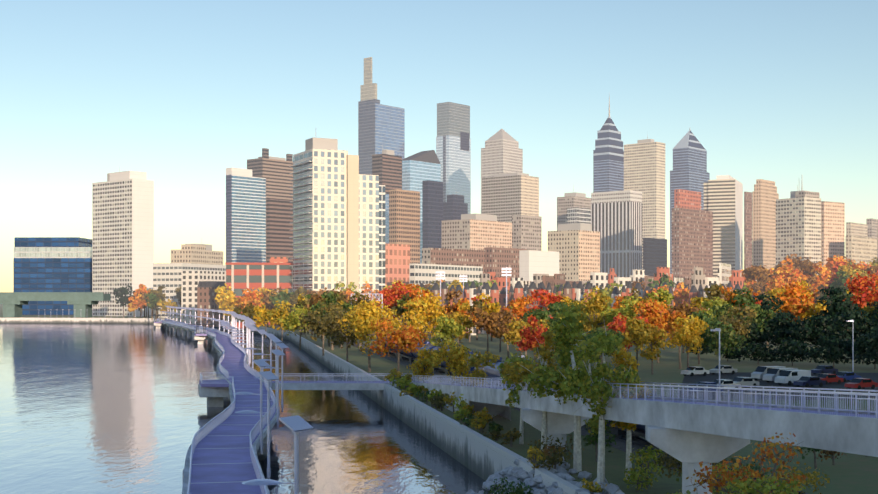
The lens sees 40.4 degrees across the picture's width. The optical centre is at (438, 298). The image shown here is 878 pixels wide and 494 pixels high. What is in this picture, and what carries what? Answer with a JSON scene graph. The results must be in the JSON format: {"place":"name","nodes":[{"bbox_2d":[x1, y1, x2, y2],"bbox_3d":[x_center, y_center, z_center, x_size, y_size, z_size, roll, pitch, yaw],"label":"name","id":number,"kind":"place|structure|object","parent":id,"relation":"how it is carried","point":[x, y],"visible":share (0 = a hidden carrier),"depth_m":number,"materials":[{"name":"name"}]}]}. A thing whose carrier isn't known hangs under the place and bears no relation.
{"place":"outdoors","nodes":[
{"label":"outdoors","id":0,"kind":"place"},
{"bbox_2d":[156,320,279,493],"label":"boardwalk deck","id":1,"kind":"structure","parent":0,"point":[222,463],"depth_m":100.43,"materials":[{"name":"concrete"}]},
{"bbox_2d":[153,322,228,406],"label":"boardwalk bays","id":2,"kind":"object","parent":1,"relation":"attached to","point":[215,392],"visible":0.67,"depth_m":170.82,"materials":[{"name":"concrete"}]},
{"bbox_2d":[154,318,275,493],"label":"boardwalk railings","id":3,"kind":"object","parent":1,"relation":"on","point":[218,421],"visible":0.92,"depth_m":120.56,"materials":[{"name":"grey metal"}]},
{"bbox_2d":[228,317,249,354],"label":"lamp post","id":4,"kind":"object","parent":1,"relation":"attached to","point":[243,318],"visible":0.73,"depth_m":266.01,"materials":[{"name":"white metal"}]},
{"bbox_2d":[230,323,252,365],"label":"lamp post","id":5,"kind":"object","parent":1,"relation":"attached to","point":[247,324],"visible":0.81,"depth_m":214.16,"materials":[{"name":"white metal"}]},
{"bbox_2d":[235,326,257,369],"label":"lamp post","id":6,"kind":"object","parent":1,"relation":"attached to","point":[252,328],"visible":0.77,"depth_m":198.14,"materials":[{"name":"white metal"}]},
{"bbox_2d":[233,359,269,453],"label":"lamp post","id":7,"kind":"object","parent":1,"relation":"attached to","point":[261,363],"visible":1,"depth_m":97.54,"materials":[{"name":"grey metal"}]},
{"bbox_2d":[235,371,278,478],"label":"lamp post","id":8,"kind":"object","parent":1,"relation":"attached to","point":[268,376],"visible":0.96,"depth_m":81.56,"materials":[{"name":"grey metal"}]},
{"bbox_2d":[251,333,276,388],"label":"lamp post","id":9,"kind":"object","parent":1,"relation":"attached to","point":[270,335],"visible":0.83,"depth_m":164.56,"materials":[{"name":"grey metal"}]},
{"bbox_2d":[255,349,284,428],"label":"lamp post","id":10,"kind":"object","parent":1,"relation":"attached to","point":[277,352],"visible":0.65,"depth_m":116.84,"materials":[{"name":"grey metal"}]},
{"bbox_2d":[263,338,281,399],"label":"lamp post","id":11,"kind":"object","parent":1,"relation":"attached to","point":[276,340],"visible":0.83,"depth_m":149.86,"materials":[{"name":"grey metal"}]},
{"bbox_2d":[263,343,288,411],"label":"lamp post","id":12,"kind":"object","parent":1,"relation":"attached to","point":[282,346],"visible":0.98,"depth_m":133.55,"materials":[{"name":"grey metal"}]},
{"bbox_2d":[242,415,313,493],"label":"lamp post","id":13,"kind":"object","parent":1,"relation":"attached to","point":[296,424],"visible":1,"depth_m":50.40,"materials":[{"name":"grey metal"}]},
{"bbox_2d":[0,323,495,493],"bbox_3d":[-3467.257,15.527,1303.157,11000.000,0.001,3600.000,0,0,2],"label":"river water","id":14,"kind":"structure","parent":0,"point":[100,408],"depth_m":148.34,"materials":[{"name":"blue liquid"}]},
{"bbox_2d":[0,304,877,493],"bbox_3d":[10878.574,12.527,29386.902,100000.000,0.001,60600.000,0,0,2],"label":"ground","id":15,"kind":"structure","parent":0,"point":[850,473],"depth_m":124.67,"materials":[{"name":"green plant"}]},
{"bbox_2d":[13,237,91,314],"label":"glass office building","id":16,"kind":"structure","parent":15,"relation":"on","point":[52,264],"depth_m":908.41,"materials":[{"name":"glass"}]},
{"bbox_2d":[0,292,110,316],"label":"bridge","id":17,"kind":"structure","parent":15,"relation":"on","point":[13,302],"depth_m":799.48,"materials":[{"name":"concrete"}]},
{"bbox_2d":[92,168,153,316],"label":"building","id":18,"kind":"structure","parent":15,"relation":"on","point":[122,228],"depth_m":846.97,"materials":[{"name":"grey"}]},
{"bbox_2d":[153,263,225,317],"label":"building","id":19,"kind":"structure","parent":15,"relation":"on","point":[168,275],"depth_m":768.88,"materials":[{"name":"concrete"}]},
{"bbox_2d":[171,244,222,264],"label":"building","id":20,"kind":"structure","parent":15,"relation":"on","point":[197,253],"depth_m":913.01,"materials":[{"name":"grey"}]},
{"bbox_2d":[181,271,225,323],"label":"building","id":21,"kind":"structure","parent":15,"relation":"on","point":[190,280],"depth_m":686.25,"materials":[{"name":"concrete"}]},
{"bbox_2d":[197,281,225,326],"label":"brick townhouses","id":22,"kind":"structure","parent":15,"relation":"on","point":[206,294],"depth_m":614.74,"materials":[{"name":"brown"}]},
{"bbox_2d":[226,168,265,262],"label":"high-rise building","id":23,"kind":"structure","parent":15,"relation":"on","point":[245,216],"depth_m":1231.79,"materials":[{"name":"glass"}]},
{"bbox_2d":[225,257,292,329],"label":"building","id":24,"kind":"structure","parent":15,"relation":"on","point":[274,273],"depth_m":559.49,"materials":[{"name":"red"}]},
{"bbox_2d":[247,148,292,200],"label":"high-rise building","id":25,"kind":"structure","parent":15,"relation":"on","point":[275,172],"depth_m":1370.83,"materials":[{"name":"brown"}]},
{"bbox_2d":[266,199,292,262],"bbox_3d":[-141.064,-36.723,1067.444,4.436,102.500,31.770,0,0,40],"label":"high-rise building","id":26,"kind":"structure","parent":15,"relation":"on","point":[279,227],"depth_m":1062.79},
{"bbox_2d":[0,318,589,493],"bbox_3d":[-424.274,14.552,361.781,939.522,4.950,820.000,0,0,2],"label":"bulkhead wall","id":27,"kind":"structure","parent":15,"relation":"on","point":[480,457],"depth_m":130.86,"materials":[{"name":"concrete"}]},
{"bbox_2d":[290,137,347,291],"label":"riverside tower","id":28,"kind":"structure","parent":15,"relation":"on","point":[319,213],"depth_m":539.74,"materials":[{"name":"grey"}]},
{"bbox_2d":[346,155,384,293],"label":"apartment tower","id":29,"kind":"structure","parent":15,"relation":"on","point":[365,227],"depth_m":544.00,"materials":[{"name":"concrete"}]},
{"bbox_2d":[358,57,404,243],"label":"skyscraper","id":30,"kind":"structure","parent":15,"relation":"on","point":[379,124],"depth_m":1651.69,"materials":[{"name":"glass"}]},
{"bbox_2d":[372,143,401,193],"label":"high-rise building","id":31,"kind":"structure","parent":15,"relation":"on","point":[387,166],"depth_m":1259.74,"materials":[{"name":"grey"}]},
{"bbox_2d":[385,243,409,321],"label":"building","id":32,"kind":"structure","parent":15,"relation":"on","point":[397,259],"depth_m":647.62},
{"bbox_2d":[389,189,419,263],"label":"building","id":33,"kind":"structure","parent":15,"relation":"on","point":[404,216],"depth_m":1010.04,"materials":[{"name":"concrete"}]},
{"bbox_2d":[402,150,440,263],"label":"skyscraper","id":34,"kind":"structure","parent":15,"relation":"on","point":[418,168],"depth_m":1414.86,"materials":[{"name":"grey"}]},
{"bbox_2d":[422,180,442,247],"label":"navy glass tower","id":35,"kind":"structure","parent":15,"relation":"on","point":[432,205],"depth_m":1155.00,"materials":[{"name":"glass"}]},
{"bbox_2d":[431,283,439,332],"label":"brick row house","id":36,"kind":"structure","parent":15,"relation":"on","point":[435,289],"depth_m":388.69,"materials":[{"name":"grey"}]},
{"bbox_2d":[441,282,447,305],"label":"brick row house","id":37,"kind":"structure","parent":15,"relation":"on","point":[444,290],"depth_m":391.06,"materials":[{"name":"brown"}]},
{"bbox_2d":[409,263,482,286],"bbox_3d":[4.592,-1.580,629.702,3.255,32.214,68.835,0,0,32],"label":"white low offices","id":38,"kind":"structure","parent":15,"relation":"on","point":[423,273],"depth_m":620.44,"materials":[{"name":"concrete"}]},
{"bbox_2d":[436,102,470,213],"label":"skyscraper","id":39,"kind":"structure","parent":15,"relation":"on","point":[453,146],"depth_m":1780.45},
{"bbox_2d":[422,248,484,273],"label":"building","id":40,"kind":"structure","parent":15,"relation":"on","point":[444,256],"depth_m":777.80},
{"bbox_2d":[443,194,467,220],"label":"high-rise building","id":41,"kind":"structure","parent":15,"relation":"on","point":[455,207],"depth_m":1305.24,"materials":[{"name":"grey"}]},
{"bbox_2d":[464,283,469,333],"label":"brick row house","id":42,"kind":"structure","parent":15,"relation":"on","point":[467,291],"depth_m":419.43,"materials":[{"name":"red"}]},
{"bbox_2d":[470,281,475,334],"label":"brick row house","id":43,"kind":"structure","parent":15,"relation":"on","point":[472,290],"depth_m":408.02,"materials":[{"name":"grey"}]},
{"bbox_2d":[442,214,511,249],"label":"building","id":44,"kind":"structure","parent":15,"relation":"on","point":[474,231],"depth_m":1013.72,"materials":[{"name":"grey"}]},
{"bbox_2d":[480,274,489,288],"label":"row house","id":45,"kind":"structure","parent":15,"relation":"on","point":[484,278],"depth_m":504.57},
{"bbox_2d":[481,283,490,333],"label":"brick row house","id":46,"kind":"structure","parent":15,"relation":"on","point":[486,288],"depth_m":426.08,"materials":[{"name":"grey"}]},
{"bbox_2d":[490,283,498,335],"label":"brick row house","id":47,"kind":"structure","parent":15,"relation":"on","point":[494,291],"depth_m":405.66,"materials":[{"name":"red"}]},
{"bbox_2d":[113,254,877,319],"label":"tree foliage","id":48,"kind":"object","parent":15,"relation":"on","point":[841,268],"visible":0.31,"depth_m":490.99,"materials":[{"name":"plant"}]},
{"bbox_2d":[123,265,877,493],"bbox_3d":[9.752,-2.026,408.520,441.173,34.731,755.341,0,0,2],"label":"tree trunks","id":49,"kind":"object","parent":15,"relation":"on","point":[599,456],"visible":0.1,"depth_m":91.66,"materials":[{"name":"brown plant"}]},
{"bbox_2d":[493,277,509,293],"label":"row house","id":50,"kind":"structure","parent":15,"relation":"on","point":[501,282],"depth_m":498.18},
{"bbox_2d":[481,129,522,213],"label":"skyscraper","id":51,"kind":"structure","parent":15,"relation":"on","point":[501,152],"depth_m":1612.79,"materials":[{"name":"grey"}]},
{"bbox_2d":[499,287,508,332],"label":"brick row house","id":52,"kind":"structure","parent":15,"relation":"on","point":[502,298],"depth_m":422.22,"materials":[{"name":"grey"}]},
{"bbox_2d":[484,247,526,277],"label":"dark brown blocks","id":53,"kind":"structure","parent":15,"relation":"on","point":[497,260],"depth_m":805.98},
{"bbox_2d":[482,172,538,221],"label":"building","id":54,"kind":"structure","parent":15,"relation":"on","point":[506,197],"depth_m":1463.74,"materials":[{"name":"grey"}]},
{"bbox_2d":[514,281,523,301],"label":"brick row house","id":55,"kind":"structure","parent":15,"relation":"on","point":[518,289],"depth_m":408.40,"materials":[{"name":"red"}]},
{"bbox_2d":[512,215,541,250],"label":"building","id":56,"kind":"structure","parent":15,"relation":"on","point":[527,232],"depth_m":1054.27,"materials":[{"name":"concrete"}]},
{"bbox_2d":[528,282,536,308],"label":"brick row house","id":57,"kind":"structure","parent":15,"relation":"on","point":[532,286],"depth_m":384.80,"materials":[{"name":"brown"}]},
{"bbox_2d":[519,250,558,281],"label":"building","id":58,"kind":"structure","parent":15,"relation":"on","point":[531,262],"depth_m":703.45,"materials":[{"name":"concrete"}]},
{"bbox_2d":[272,325,807,493],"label":"shrubs","id":59,"kind":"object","parent":15,"relation":"on","point":[639,443],"visible":0.17,"depth_m":103.12,"materials":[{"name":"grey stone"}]},
{"bbox_2d":[400,346,415,363],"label":"rail tank car","id":60,"kind":"object","parent":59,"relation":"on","point":[409,356],"visible":0.23,"depth_m":226.63,"materials":[{"name":"grey metal"}]},
{"bbox_2d":[413,341,436,362],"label":"rail tank car","id":61,"kind":"object","parent":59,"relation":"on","point":[428,344],"visible":0.19,"depth_m":210.20,"materials":[{"name":"grey metal"}]},
{"bbox_2d":[432,346,451,376],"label":"rail tank car","id":62,"kind":"object","parent":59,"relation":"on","point":[443,366],"visible":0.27,"depth_m":189.24,"materials":[{"name":"grey metal"}]},
{"bbox_2d":[478,357,506,385],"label":"rail tank car","id":63,"kind":"object","parent":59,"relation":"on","point":[492,372],"visible":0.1,"depth_m":152.62,"materials":[{"name":"grey metal"}]},
{"bbox_2d":[606,391,671,456],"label":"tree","id":64,"kind":"object","parent":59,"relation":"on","point":[639,431],"visible":0.15,"depth_m":101.28,"materials":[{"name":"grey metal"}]},
{"bbox_2d":[533,274,548,287],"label":"row house","id":65,"kind":"structure","parent":15,"relation":"on","point":[537,279],"depth_m":549.29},
{"bbox_2d":[466,457,624,493],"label":"riprap rocks","id":66,"kind":"object","parent":15,"relation":"on","point":[511,473],"visible":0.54,"depth_m":83.49,"materials":[{"name":"stone"}]},
{"bbox_2d":[542,275,553,291],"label":"row house","id":67,"kind":"structure","parent":15,"relation":"on","point":[546,280],"depth_m":446.31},
{"bbox_2d":[233,271,877,493],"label":"tree foliage","id":68,"kind":"object","parent":15,"relation":"on","point":[355,320],"visible":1,"depth_m":212.51,"materials":[{"name":"plant"}]},
{"bbox_2d":[554,274,564,287],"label":"row house","id":69,"kind":"structure","parent":15,"relation":"on","point":[559,279],"depth_m":502.41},
{"bbox_2d":[563,281,571,300],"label":"brick row house","id":70,"kind":"structure","parent":15,"relation":"on","point":[567,289],"depth_m":379.23,"materials":[{"name":"brown"}]},
{"bbox_2d":[259,381,877,493],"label":"bridge","id":71,"kind":"structure","parent":15,"relation":"on","point":[689,435],"depth_m":67.19,"materials":[{"name":"concrete"}]},
{"bbox_2d":[258,373,877,417],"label":"ramp railings","id":72,"kind":"object","parent":71,"relation":"on","point":[496,383],"visible":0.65,"depth_m":63.52,"materials":[{"name":"metal"}]},
{"bbox_2d":[548,223,599,281],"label":"tan apartments","id":73,"kind":"structure","parent":15,"relation":"on","point":[576,246],"depth_m":905.09,"materials":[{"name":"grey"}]},
{"bbox_2d":[557,185,590,230],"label":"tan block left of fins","id":74,"kind":"structure","parent":15,"relation":"on","point":[573,199],"depth_m":1305.48,"materials":[{"name":"concrete"}]},
{"bbox_2d":[576,281,583,302],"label":"brick row house","id":75,"kind":"structure","parent":15,"relation":"on","point":[579,291],"depth_m":386.39,"materials":[{"name":"grey"}]},
{"bbox_2d":[590,272,607,289],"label":"row house","id":76,"kind":"structure","parent":15,"relation":"on","point":[598,279],"depth_m":508.34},
{"bbox_2d":[593,97,623,192],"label":"skyscraper","id":77,"kind":"structure","parent":15,"relation":"on","point":[608,163],"depth_m":1714.01,"materials":[{"name":"blue"}]},
{"bbox_2d":[608,268,616,287],"bbox_3d":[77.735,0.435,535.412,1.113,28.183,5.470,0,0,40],"label":"row house","id":78,"kind":"structure","parent":15,"relation":"on","point":[611,275],"depth_m":534.13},
{"bbox_2d":[591,190,641,276],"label":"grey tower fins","id":79,"kind":"object","parent":15,"relation":"on","point":[616,219],"visible":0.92,"depth_m":1204.73,"materials":[{"name":"concrete"}]},
{"bbox_2d":[614,277,630,291],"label":"row house","id":80,"kind":"structure","parent":15,"relation":"on","point":[622,280],"depth_m":444.26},
{"bbox_2d":[630,270,647,286],"bbox_3d":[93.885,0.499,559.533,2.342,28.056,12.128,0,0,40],"label":"row house","id":81,"kind":"structure","parent":15,"relation":"on","point":[637,275],"depth_m":556.81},
{"bbox_2d":[624,136,664,269],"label":"skyscraper","id":82,"kind":"structure","parent":15,"relation":"on","point":[644,166],"depth_m":1501.60,"materials":[{"name":"grey"}]},
{"bbox_2d":[643,238,666,276],"bbox_3d":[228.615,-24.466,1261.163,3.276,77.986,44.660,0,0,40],"label":"building","id":83,"kind":"structure","parent":15,"relation":"on","point":[654,253],"depth_m":1255.17,"materials":[{"name":"concrete"}]},
{"bbox_2d":[654,267,672,289],"bbox_3d":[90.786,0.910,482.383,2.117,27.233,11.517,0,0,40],"label":"row house","id":84,"kind":"structure","parent":15,"relation":"on","point":[660,271],"depth_m":479.56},
{"bbox_2d":[670,130,709,273],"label":"skyscraper","id":85,"kind":"structure","parent":15,"relation":"on","point":[689,172],"depth_m":1732.39,"materials":[{"name":"blue"}]},
{"bbox_2d":[672,189,712,277],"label":"high-rise building","id":86,"kind":"structure","parent":15,"relation":"on","point":[692,234],"depth_m":1059.45,"materials":[{"name":"brick"}]},
{"bbox_2d":[689,285,697,304],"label":"brick row house","id":87,"kind":"structure","parent":15,"relation":"on","point":[693,291],"depth_m":403.13,"materials":[{"name":"brown"}]},
{"bbox_2d":[691,267,704,290],"bbox_3d":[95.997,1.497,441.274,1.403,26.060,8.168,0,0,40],"label":"row house","id":88,"kind":"structure","parent":15,"relation":"on","point":[697,278],"depth_m":439.80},
{"bbox_2d":[705,277,718,287],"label":"row house","id":89,"kind":"structure","parent":15,"relation":"on","point":[709,281],"depth_m":445.12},
{"bbox_2d":[704,175,742,276],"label":"high-rise building","id":90,"kind":"structure","parent":15,"relation":"on","point":[723,198],"depth_m":1096.91,"materials":[{"name":"concrete"}]},
{"bbox_2d":[718,263,731,286],"bbox_3d":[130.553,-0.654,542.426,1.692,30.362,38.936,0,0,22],"label":"row house","id":91,"kind":"structure","parent":15,"relation":"on","point":[724,272],"depth_m":532.06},
{"bbox_2d":[729,270,743,288],"bbox_3d":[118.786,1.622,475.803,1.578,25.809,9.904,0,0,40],"label":"row house","id":92,"kind":"structure","parent":15,"relation":"on","point":[736,278],"depth_m":474.52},
{"bbox_2d":[744,192,751,268],"bbox_3d":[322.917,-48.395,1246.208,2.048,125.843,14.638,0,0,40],"label":"high-rise building","id":93,"kind":"structure","parent":15,"relation":"on","point":[747,229],"depth_m":1242.83,"materials":[{"name":"concrete"}]},
{"bbox_2d":[752,179,778,270],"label":"art deco tower","id":94,"kind":"structure","parent":15,"relation":"on","point":[765,195],"depth_m":1145.95,"materials":[{"name":"concrete"}]},
{"bbox_2d":[776,185,820,274],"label":"high-rise building","id":95,"kind":"structure","parent":15,"relation":"on","point":[798,223],"depth_m":999.10,"materials":[{"name":"grey"}]},
{"bbox_2d":[821,201,844,274],"bbox_3d":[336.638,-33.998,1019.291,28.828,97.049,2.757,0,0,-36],"label":"high-rise building","id":96,"kind":"structure","parent":15,"relation":"on","point":[832,228],"depth_m":1016.63,"materials":[{"name":"concrete"}]},
{"bbox_2d":[846,222,867,236],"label":"building","id":97,"kind":"structure","parent":15,"relation":"on","point":[856,229],"depth_m":1298.58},
{"bbox_2d":[845,236,876,263],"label":"building","id":98,"kind":"structure","parent":15,"relation":"on","point":[858,249],"depth_m":1003.98,"materials":[{"name":"concrete"}]},
{"bbox_2d":[866,218,877,237],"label":"building","id":99,"kind":"structure","parent":15,"relation":"on","point":[872,223],"depth_m":1337.49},
{"bbox_2d":[0,0,877,291],"label":"sky","id":100,"kind":"structure","parent":0,"point":[181,93],"materials":[{"name":"blue"}]},
{"bbox_2d":[567,207,590,223],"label":"building","id":101,"kind":"structure","parent":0,"point":[578,215],"depth_m":1150.79,"materials":[{"name":"concrete"}]},
{"bbox_2d":[679,372,877,399],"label":"parking lot asphalt","id":102,"kind":"structure","parent":0,"point":[709,377],"depth_m":168.11,"materials":[{"name":"asphalt"}]},
{"bbox_2d":[681,366,708,375],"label":"parked car","id":103,"kind":"object","parent":102,"relation":"on","point":[691,370],"visible":1,"depth_m":193.07,"materials":[{"name":"white"}]},
{"bbox_2d":[689,382,722,393],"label":"parked car","id":104,"kind":"object","parent":102,"relation":"on","point":[714,383],"visible":0.38,"depth_m":157.37,"materials":[{"name":"grey"}]},
{"bbox_2d":[709,365,736,374],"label":"parked car","id":105,"kind":"object","parent":102,"relation":"on","point":[725,369],"visible":0.85,"depth_m":196.95,"materials":[{"name":"silver metal"}]},
{"bbox_2d":[714,379,741,387],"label":"parked car","id":106,"kind":"object","parent":102,"relation":"on","point":[726,382],"visible":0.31,"depth_m":162.16,"materials":[{"name":"white"}]},
{"bbox_2d":[733,377,758,387],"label":"parked car","id":107,"kind":"object","parent":102,"relation":"on","point":[747,381],"visible":0.6,"depth_m":167.13,"materials":[{"name":"silver metal"}]},
{"bbox_2d":[751,366,785,380],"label":"parked van","id":108,"kind":"object","parent":102,"relation":"on","point":[759,372],"visible":0.44,"depth_m":182.57,"materials":[{"name":"grey paint"}]},
{"bbox_2d":[763,368,797,381],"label":"parked van","id":109,"kind":"object","parent":102,"relation":"on","point":[771,374],"visible":0.5,"depth_m":177.48,"materials":[{"name":"grey paint"}]},
{"bbox_2d":[774,370,810,384],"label":"parked van","id":110,"kind":"object","parent":102,"relation":"on","point":[789,377],"visible":0.73,"depth_m":172.50,"materials":[{"name":"white paint"}]},
{"bbox_2d":[793,376,825,386],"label":"parked car","id":111,"kind":"object","parent":102,"relation":"on","point":[806,381],"visible":1,"depth_m":168.77,"materials":[{"name":"blue"}]},
{"bbox_2d":[811,365,837,373],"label":"parked car","id":112,"kind":"object","parent":102,"relation":"on","point":[823,369],"visible":0.85,"depth_m":196.44,"materials":[{"name":"blue"}]},
{"bbox_2d":[817,374,843,383],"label":"parked car","id":113,"kind":"object","parent":102,"relation":"on","point":[829,378],"visible":0.69,"depth_m":174.60,"materials":[{"name":"red"}]},
{"bbox_2d":[836,372,860,381],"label":"parked car","id":114,"kind":"object","parent":102,"relation":"on","point":[847,376],"visible":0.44,"depth_m":179.32,"materials":[{"name":"blue"}]},
{"bbox_2d":[846,320,853,371],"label":"lot light pole","id":115,"kind":"object","parent":102,"relation":"on","point":[852,321],"visible":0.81,"depth_m":190.01,"materials":[{"name":"white metal"}]},
{"bbox_2d":[845,378,877,388],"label":"parked car","id":116,"kind":"object","parent":102,"relation":"on","point":[858,383],"visible":0.96,"depth_m":164.58,"materials":[{"name":"red"}]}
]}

